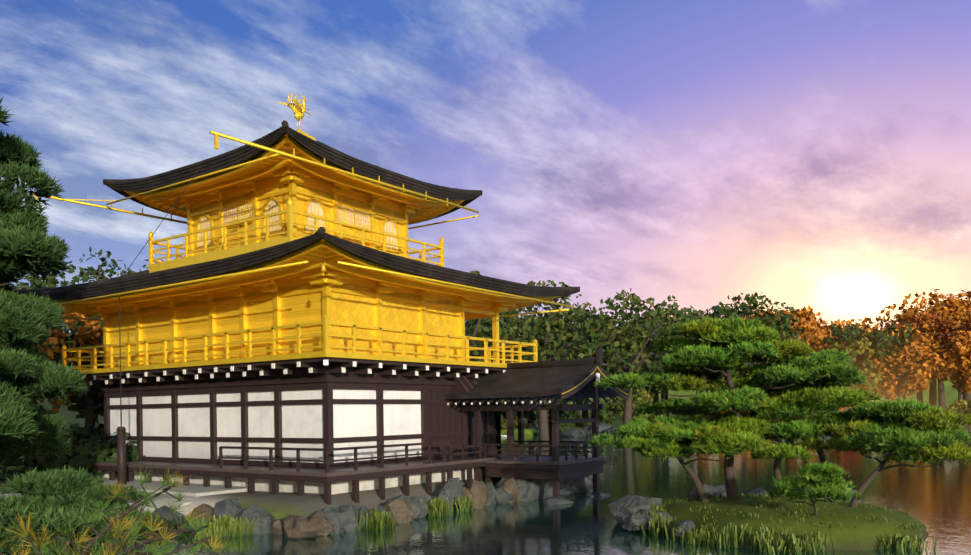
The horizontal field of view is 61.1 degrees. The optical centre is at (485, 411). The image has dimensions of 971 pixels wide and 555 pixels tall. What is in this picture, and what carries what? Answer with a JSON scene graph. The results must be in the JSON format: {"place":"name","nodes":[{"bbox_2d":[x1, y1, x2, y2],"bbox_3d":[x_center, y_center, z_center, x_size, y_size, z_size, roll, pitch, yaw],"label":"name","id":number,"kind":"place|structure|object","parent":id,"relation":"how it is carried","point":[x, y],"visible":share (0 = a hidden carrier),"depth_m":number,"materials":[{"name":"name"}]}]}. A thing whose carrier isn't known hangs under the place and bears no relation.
{"place":"outdoors","nodes":[
{"label":"outdoors","id":0,"kind":"place"},
{"bbox_2d":[109,176,458,366],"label":"wall panels","id":1,"kind":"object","parent":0,"point":[345,308],"visible":0.24,"depth_m":26.84,"materials":[{"name":"gold metal"}]},
{"bbox_2d":[198,200,397,249],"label":"windows","id":2,"kind":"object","parent":1,"relation":"in","point":[269,209],"visible":0.12,"depth_m":28.46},
{"bbox_2d":[32,92,574,320],"bbox_3d":[-7.125,-7.670,30.218,16.370,8.328,13.986,-1,0,36],"label":"roof trim","id":3,"kind":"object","parent":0,"point":[298,110],"visible":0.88,"depth_m":26.66,"materials":[{"name":"gold metal"}]},
{"bbox_2d":[64,373,605,476],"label":"veranda floor","id":4,"kind":"structure","parent":0,"point":[543,460],"depth_m":25.97,"materials":[{"name":"brown wood"}]},
{"bbox_2d":[117,169,627,484],"bbox_3d":[-5.715,-2.718,29.562,18.118,10.386,12.288,-1,0,36],"label":"kinkaku smooth wood","id":5,"kind":"object","parent":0,"point":[121,451],"visible":0.25,"depth_m":26.54,"materials":[{"name":"brown wood"}]},
{"bbox_2d":[0,378,970,554],"bbox_3d":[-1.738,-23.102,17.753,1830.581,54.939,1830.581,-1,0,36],"label":"terrain","id":6,"kind":"structure","parent":0,"point":[865,534],"depth_m":20.29,"materials":[{"name":"green plant"}]},
{"bbox_2d":[89,477,434,505],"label":"stone paving","id":7,"kind":"structure","parent":6,"relation":"on","point":[196,490],"depth_m":24.63,"materials":[{"name":"grey stone"}]},
{"bbox_2d":[88,466,484,494],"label":"foundation wall","id":8,"kind":"structure","parent":6,"relation":"on","point":[341,486],"depth_m":25.12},
{"bbox_2d":[105,478,519,547],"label":"rocks","id":9,"kind":"object","parent":6,"relation":"on","point":[315,523],"visible":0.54,"depth_m":21.68,"materials":[{"name":"grey stone"}]},
{"bbox_2d":[34,130,628,394],"bbox_3d":[-6.058,-5.367,29.274,18.248,9.927,13.403,-1,0,36],"label":"kinkaku gold","id":10,"kind":"object","parent":6,"relation":"on","point":[473,303],"visible":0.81,"depth_m":27.02,"materials":[{"name":"gold metal"}]},
{"bbox_2d":[142,134,454,257],"bbox_3d":[-6.870,-6.029,30.540,15.460,4.340,12.280,-1,0,36],"label":"gold soffit","id":11,"kind":"object","parent":10,"relation":"attached to","point":[145,197],"visible":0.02,"depth_m":30.02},
{"bbox_2d":[16,120,595,394],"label":"roof trim","id":12,"kind":"structure","parent":10,"relation":"on","point":[533,376],"depth_m":27.92,"materials":[{"name":"black wood"}]},
{"bbox_2d":[19,126,628,398],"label":"roof","id":13,"kind":"structure","parent":10,"relation":"on","point":[246,153],"depth_m":25.66,"materials":[{"name":"black wood"}]},
{"bbox_2d":[77,357,627,504],"bbox_3d":[-5.253,0.910,29.577,17.508,4.718,11.153,-1,0,36],"label":"lower storey","id":14,"kind":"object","parent":6,"relation":"on","point":[451,430],"depth_m":26.40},
{"bbox_2d":[102,423,860,554],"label":"rock","id":15,"kind":"object","parent":6,"relation":"on","point":[342,518],"visible":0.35,"depth_m":22.13,"materials":[{"name":"grey stone"}]},
{"bbox_2d":[0,97,970,554],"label":"pine","id":16,"kind":"object","parent":6,"relation":"on","point":[50,501],"depth_m":19.72,"materials":[{"name":"green plant"}]},
{"bbox_2d":[0,467,230,554],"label":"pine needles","id":17,"kind":"object","parent":16,"relation":"attached to","point":[125,527],"visible":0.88,"depth_m":7.35,"materials":[{"name":"green plant"}]},
{"bbox_2d":[2,247,970,474],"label":"tree","id":18,"kind":"object","parent":6,"relation":"on","point":[900,345],"depth_m":105.96,"materials":[{"name":"green plant"}]},
{"bbox_2d":[0,0,970,343],"label":"sky","id":19,"kind":"structure","parent":0,"point":[816,154],"materials":[{"name":"blue"}]},
{"bbox_2d":[163,426,970,554],"bbox_3d":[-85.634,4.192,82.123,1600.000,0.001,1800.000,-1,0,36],"label":"pond water","id":20,"kind":"structure","parent":0,"point":[937,499],"depth_m":22.68,"materials":[{"name":"teal liquid"}]},
{"bbox_2d":[10,492,946,554],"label":"grass","id":21,"kind":"object","parent":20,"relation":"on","point":[765,541],"visible":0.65,"depth_m":18.69,"materials":[{"name":"green plant"}]}
]}

